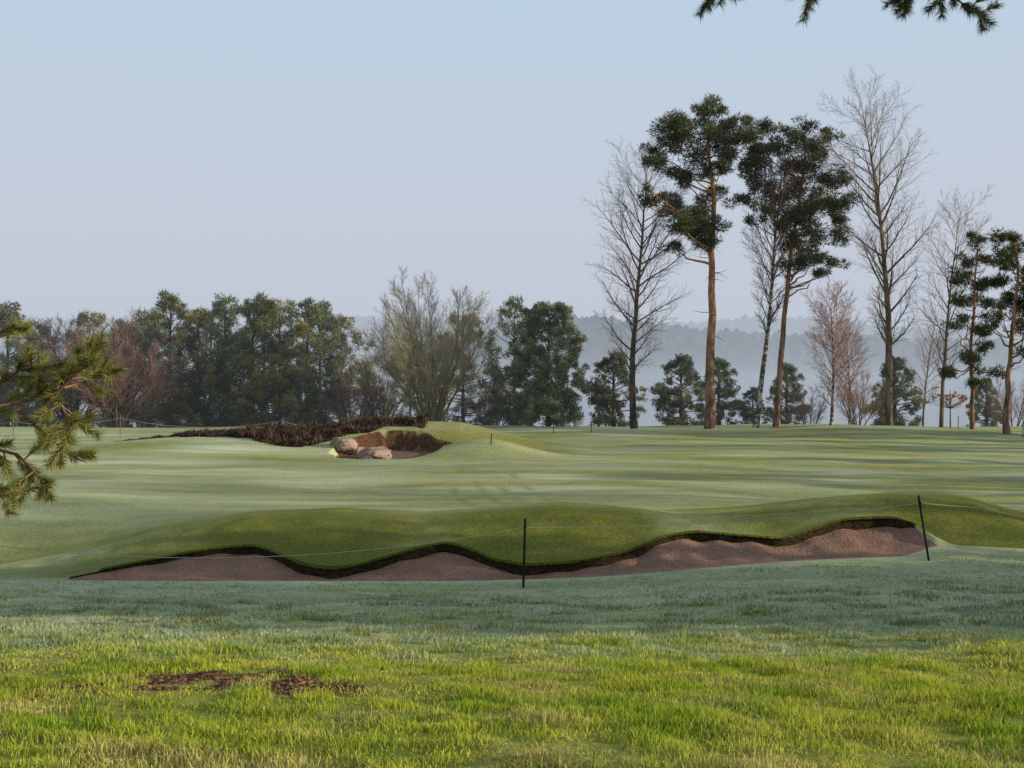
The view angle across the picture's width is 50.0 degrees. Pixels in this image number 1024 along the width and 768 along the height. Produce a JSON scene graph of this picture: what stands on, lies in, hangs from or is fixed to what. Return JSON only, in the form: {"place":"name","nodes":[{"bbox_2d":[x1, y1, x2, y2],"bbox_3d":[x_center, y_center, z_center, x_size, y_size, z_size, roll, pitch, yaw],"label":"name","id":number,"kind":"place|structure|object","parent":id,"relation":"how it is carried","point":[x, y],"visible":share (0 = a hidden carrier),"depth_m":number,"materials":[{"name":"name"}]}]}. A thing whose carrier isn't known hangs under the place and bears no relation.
{"place":"outdoors","nodes":[
{"label":"outdoors","id":0,"kind":"place"},
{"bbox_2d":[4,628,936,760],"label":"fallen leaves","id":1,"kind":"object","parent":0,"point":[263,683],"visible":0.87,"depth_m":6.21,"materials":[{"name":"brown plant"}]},
{"bbox_2d":[0,335,1023,767],"bbox_3d":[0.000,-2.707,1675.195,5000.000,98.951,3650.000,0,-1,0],"label":"ground","id":2,"kind":"structure","parent":0,"point":[620,489],"depth_m":23.48,"materials":[{"name":"green plant"}]},
{"bbox_2d":[0,353,18,426],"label":"conifer tree","id":3,"kind":"object","parent":2,"relation":"on","point":[3,391],"visible":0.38,"depth_m":87.81,"materials":[{"name":"green plant"}]},
{"bbox_2d":[0,387,42,426],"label":"bare shrub","id":4,"kind":"object","parent":2,"relation":"on","point":[21,410],"visible":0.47,"depth_m":79.94,"materials":[{"name":"brown plant"}]},
{"bbox_2d":[0,300,51,426],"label":"conifer tree","id":5,"kind":"object","parent":2,"relation":"on","point":[7,313],"visible":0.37,"depth_m":91.77,"materials":[{"name":"green plant"}]},
{"bbox_2d":[4,317,73,426],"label":"conifer tree","id":6,"kind":"object","parent":2,"relation":"on","point":[41,331],"visible":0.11,"depth_m":97.62,"materials":[{"name":"green plant"}]},
{"bbox_2d":[0,312,130,521],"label":"pine tree","id":7,"kind":"object","parent":2,"relation":"on","point":[33,380],"visible":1,"depth_m":5.01,"materials":[{"name":"green plant"}]},
{"bbox_2d":[17,312,127,427],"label":"bare oak tree","id":8,"kind":"object","parent":2,"relation":"on","point":[69,392],"visible":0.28,"depth_m":79.09,"materials":[{"name":"brown plant"}]},
{"bbox_2d":[42,309,129,427],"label":"conifer tree","id":9,"kind":"object","parent":2,"relation":"on","point":[80,321],"visible":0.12,"depth_m":96.89,"materials":[{"name":"green plant"}]},
{"bbox_2d":[88,318,156,427],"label":"conifer tree","id":10,"kind":"object","parent":2,"relation":"on","point":[119,322],"visible":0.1,"depth_m":96.28,"materials":[{"name":"green plant"}]},
{"bbox_2d":[63,305,184,427],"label":"bare oak tree","id":11,"kind":"object","parent":2,"relation":"on","point":[133,391],"visible":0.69,"depth_m":76.03,"materials":[{"name":"brown plant"}]},
{"bbox_2d":[96,306,189,427],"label":"conifer tree","id":12,"kind":"object","parent":2,"relation":"on","point":[120,411],"visible":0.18,"depth_m":91.44,"materials":[{"name":"green plant"}]},
{"bbox_2d":[1,415,295,437],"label":"rope fence","id":13,"kind":"object","parent":2,"relation":"on","point":[13,421],"visible":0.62,"depth_m":61.74,"materials":[{"name":"brown wood"}]},
{"bbox_2d":[123,288,210,427],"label":"conifer tree","id":14,"kind":"object","parent":2,"relation":"on","point":[169,303],"visible":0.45,"depth_m":85.22,"materials":[{"name":"green plant"}]},
{"bbox_2d":[2,668,368,694],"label":"dirt clods","id":15,"kind":"object","parent":2,"relation":"on","point":[218,676],"visible":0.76,"depth_m":7.01,"materials":[{"name":"soil"}]},
{"bbox_2d":[151,310,242,427],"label":"conifer tree","id":16,"kind":"object","parent":2,"relation":"on","point":[195,418],"visible":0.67,"depth_m":82.93,"materials":[{"name":"green plant"}]},
{"bbox_2d":[160,305,248,427],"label":"conifer tree","id":17,"kind":"object","parent":2,"relation":"on","point":[205,333],"visible":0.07,"depth_m":95.47,"materials":[{"name":"green plant"}]},
{"bbox_2d":[181,292,267,426],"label":"conifer tree","id":18,"kind":"object","parent":2,"relation":"on","point":[220,306],"visible":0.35,"depth_m":87.08,"materials":[{"name":"green plant"}]},
{"bbox_2d":[207,296,307,426],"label":"conifer tree","id":19,"kind":"object","parent":2,"relation":"on","point":[223,396],"visible":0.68,"depth_m":82.80,"materials":[{"name":"green plant"}]},
{"bbox_2d":[216,290,303,426],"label":"conifer tree","id":20,"kind":"object","parent":2,"relation":"on","point":[262,298],"visible":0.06,"depth_m":95.57,"materials":[{"name":"green plant"}]},
{"bbox_2d":[115,412,432,446],"bbox_3d":[-11.626,2.052,52.527,15.795,1.664,6.989,0,-1,0],"label":"heather bed","id":21,"kind":"object","parent":2,"relation":"on","point":[314,433],"visible":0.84,"depth_m":51.65,"materials":[{"name":"brown plant"}]},
{"bbox_2d":[228,296,324,426],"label":"conifer tree","id":22,"kind":"object","parent":2,"relation":"on","point":[264,416],"visible":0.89,"depth_m":82.15,"materials":[{"name":"green plant"}]},
{"bbox_2d":[268,296,350,424],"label":"conifer tree","id":23,"kind":"object","parent":2,"relation":"on","point":[323,346],"visible":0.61,"depth_m":84.30,"materials":[{"name":"green plant"}]},
{"bbox_2d":[285,298,360,425],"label":"conifer tree","id":24,"kind":"object","parent":2,"relation":"on","point":[338,334],"visible":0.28,"depth_m":91.76,"materials":[{"name":"green plant"}]},
{"bbox_2d":[329,437,357,453],"bbox_3d":[-7.569,2.810,49.372,0.928,0.869,1.136,1,-1,-42],"label":"boulder","id":25,"kind":"object","parent":2,"relation":"on","point":[346,445],"visible":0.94,"depth_m":49.03,"materials":[{"name":"stone"}]},
{"bbox_2d":[309,312,381,421],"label":"conifer tree","id":26,"kind":"object","parent":2,"relation":"on","point":[339,320],"visible":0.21,"depth_m":93.65,"materials":[{"name":"green plant"}]},
{"bbox_2d":[319,357,391,421],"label":"bare shrub","id":27,"kind":"object","parent":2,"relation":"on","point":[340,400],"visible":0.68,"depth_m":83.76,"materials":[{"name":"brown plant"}]},
{"bbox_2d":[349,446,364,454],"bbox_3d":[-6.951,3.079,49.760,0.899,0.533,0.736,0,-1,-30],"label":"boulder","id":28,"kind":"object","parent":2,"relation":"on","point":[356,450],"visible":0.31,"depth_m":49.43,"materials":[{"name":"stone"}]},
{"bbox_2d":[356,446,391,458],"bbox_3d":[-6.114,3.202,48.411,1.396,0.926,1.102,0,-1,-30],"label":"boulder","id":29,"kind":"object","parent":2,"relation":"on","point":[381,452],"visible":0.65,"depth_m":48.09,"materials":[{"name":"stone"}]},
{"bbox_2d":[354,358,412,418],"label":"bare shrub","id":30,"kind":"object","parent":2,"relation":"on","point":[378,404],"visible":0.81,"depth_m":80.42,"materials":[{"name":"brown plant"}]},
{"bbox_2d":[377,337,438,417],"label":"conifer tree","id":31,"kind":"object","parent":2,"relation":"on","point":[410,406],"visible":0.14,"depth_m":93.09,"materials":[{"name":"green plant"}]},
{"bbox_2d":[356,266,507,420],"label":"bare willow tree","id":32,"kind":"object","parent":2,"relation":"on","point":[427,365],"visible":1,"depth_m":76.21,"materials":[{"name":"green plant"}]},
{"bbox_2d":[426,313,508,424],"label":"conifer tree","id":33,"kind":"object","parent":2,"relation":"on","point":[462,416],"visible":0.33,"depth_m":85.52,"materials":[{"name":"green plant"}]},
{"bbox_2d":[463,373,522,424],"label":"bare shrub","id":34,"kind":"object","parent":2,"relation":"on","point":[485,405],"visible":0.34,"depth_m":85.53,"materials":[{"name":"brown plant"}]},
{"bbox_2d":[483,294,538,425],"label":"conifer tree","id":35,"kind":"object","parent":2,"relation":"on","point":[498,397],"visible":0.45,"depth_m":82.92,"materials":[{"name":"green plant"}]},
{"bbox_2d":[0,314,1023,426],"bbox_3d":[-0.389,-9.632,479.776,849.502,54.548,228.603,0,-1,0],"label":"distant forest","id":36,"kind":"object","parent":2,"relation":"on","point":[741,351],"visible":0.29,"depth_m":438.05,"materials":[{"name":"grey plant"}]},
{"bbox_2d":[0,314,1023,358],"bbox_3d":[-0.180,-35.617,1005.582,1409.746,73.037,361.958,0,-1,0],"label":"distant forest","id":37,"kind":"object","parent":2,"relation":"on","point":[748,325],"visible":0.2,"depth_m":976.46,"materials":[{"name":"grey plant"}]},
{"bbox_2d":[0,495,1023,587],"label":"rope fence","id":38,"kind":"object","parent":2,"relation":"on","point":[524,527],"visible":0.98,"depth_m":19.36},
{"bbox_2d":[505,299,591,426],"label":"conifer tree","id":39,"kind":"object","parent":2,"relation":"on","point":[529,404],"visible":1,"depth_m":76.79,"materials":[{"name":"green plant"}]},
{"bbox_2d":[580,349,648,426],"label":"pine tree","id":40,"kind":"object","parent":2,"relation":"on","point":[605,403],"visible":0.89,"depth_m":79.58,"materials":[{"name":"green plant"}]},
{"bbox_2d":[582,135,702,428],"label":"bare tree","id":41,"kind":"object","parent":2,"relation":"on","point":[632,392],"visible":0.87,"depth_m":71.65,"materials":[{"name":"grey plant"}]},
{"bbox_2d":[649,352,705,425],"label":"pine tree","id":42,"kind":"object","parent":2,"relation":"on","point":[687,372],"visible":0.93,"depth_m":81.47,"materials":[{"name":"green plant"}]},
{"bbox_2d":[636,92,774,428],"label":"pine tree","id":43,"kind":"object","parent":2,"relation":"on","point":[702,228],"visible":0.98,"depth_m":69.76,"materials":[{"name":"green plant"}]},
{"bbox_2d":[694,355,744,424],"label":"pine tree","id":44,"kind":"object","parent":2,"relation":"on","point":[727,391],"visible":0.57,"depth_m":85.70,"materials":[{"name":"green plant"}]},
{"bbox_2d":[735,386,770,423],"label":"pine tree","id":45,"kind":"object","parent":2,"relation":"on","point":[744,413],"visible":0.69,"depth_m":83.78,"materials":[{"name":"green plant"}]},
{"bbox_2d":[740,137,816,427],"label":"birch tree","id":46,"kind":"object","parent":2,"relation":"on","point":[770,312],"visible":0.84,"depth_m":70.26,"materials":[{"name":"grey plant"}]},
{"bbox_2d":[763,361,810,423],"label":"pine tree","id":47,"kind":"object","parent":2,"relation":"on","point":[789,369],"visible":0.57,"depth_m":87.68,"materials":[{"name":"green plant"}]},
{"bbox_2d":[722,114,863,426],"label":"pine tree","id":48,"kind":"object","parent":2,"relation":"on","point":[810,208],"visible":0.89,"depth_m":70.47,"materials":[{"name":"green plant"}]},
{"bbox_2d":[785,388,828,423],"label":"bare shrub","id":49,"kind":"object","parent":2,"relation":"on","point":[804,418],"visible":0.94,"depth_m":84.03,"materials":[{"name":"brown plant"}]},
{"bbox_2d":[800,278,870,424],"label":"birch tree","id":50,"kind":"object","parent":2,"relation":"on","point":[833,347],"visible":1,"depth_m":73.97,"materials":[{"name":"brown plant"}]},
{"bbox_2d":[692,0,1005,37],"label":"pine tree","id":51,"kind":"object","parent":2,"relation":"on","point":[904,6],"visible":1,"depth_m":6.05,"materials":[{"name":"green plant"}]},
{"bbox_2d":[825,316,876,424],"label":"birch tree","id":52,"kind":"object","parent":2,"relation":"on","point":[850,378],"visible":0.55,"depth_m":82.01,"materials":[{"name":"brown plant"}]},
{"bbox_2d":[834,367,884,424],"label":"bare shrub","id":53,"kind":"object","parent":2,"relation":"on","point":[851,401],"visible":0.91,"depth_m":79.47,"materials":[{"name":"brown plant"}]},
{"bbox_2d":[809,63,943,425],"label":"bare tree","id":54,"kind":"object","parent":2,"relation":"on","point":[887,290],"visible":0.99,"depth_m":69.64,"materials":[{"name":"grey plant"}]},
{"bbox_2d":[861,354,923,425],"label":"pine tree","id":55,"kind":"object","parent":2,"relation":"on","point":[906,375],"visible":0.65,"depth_m":83.18,"materials":[{"name":"green plant"}]},
{"bbox_2d":[902,300,958,425],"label":"bare tree","id":56,"kind":"object","parent":2,"relation":"on","point":[926,376],"visible":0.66,"depth_m":87.89,"materials":[{"name":"brown plant"}]},
{"bbox_2d":[905,185,995,426],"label":"bare tree","id":57,"kind":"object","parent":2,"relation":"on","point":[944,362],"visible":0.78,"depth_m":71.58,"materials":[{"name":"grey plant"}]},
{"bbox_2d":[921,386,979,427],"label":"beech sapling","id":58,"kind":"object","parent":2,"relation":"on","point":[949,406],"visible":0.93,"depth_m":72.95,"materials":[{"name":"brown plant"}]},
{"bbox_2d":[937,230,1014,429],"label":"pine tree","id":59,"kind":"object","parent":2,"relation":"on","point":[969,356],"visible":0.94,"depth_m":67.97,"materials":[{"name":"green plant"}]},
{"bbox_2d":[965,377,1002,426],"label":"pine tree","id":60,"kind":"object","parent":2,"relation":"on","point":[985,412],"visible":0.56,"depth_m":87.81,"materials":[{"name":"green plant"}]},
{"bbox_2d":[974,226,1023,434],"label":"pine tree","id":61,"kind":"object","parent":2,"relation":"on","point":[1016,299],"visible":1,"depth_m":64.02,"materials":[{"name":"green plant"}]},
{"bbox_2d":[984,376,1023,425],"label":"bare shrub","id":62,"kind":"object","parent":2,"relation":"on","point":[999,405],"visible":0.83,"depth_m":83.97,"materials":[{"name":"brown plant"}]},
{"bbox_2d":[0,516,1023,767],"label":"grass","id":63,"kind":"structure","parent":0,"point":[702,714],"depth_m":7.42,"materials":[{"name":"green plant"}]},
{"bbox_2d":[0,0,1023,329],"label":"sky","id":64,"kind":"structure","parent":0,"point":[299,150],"materials":[{"name":"blue"}]}
]}

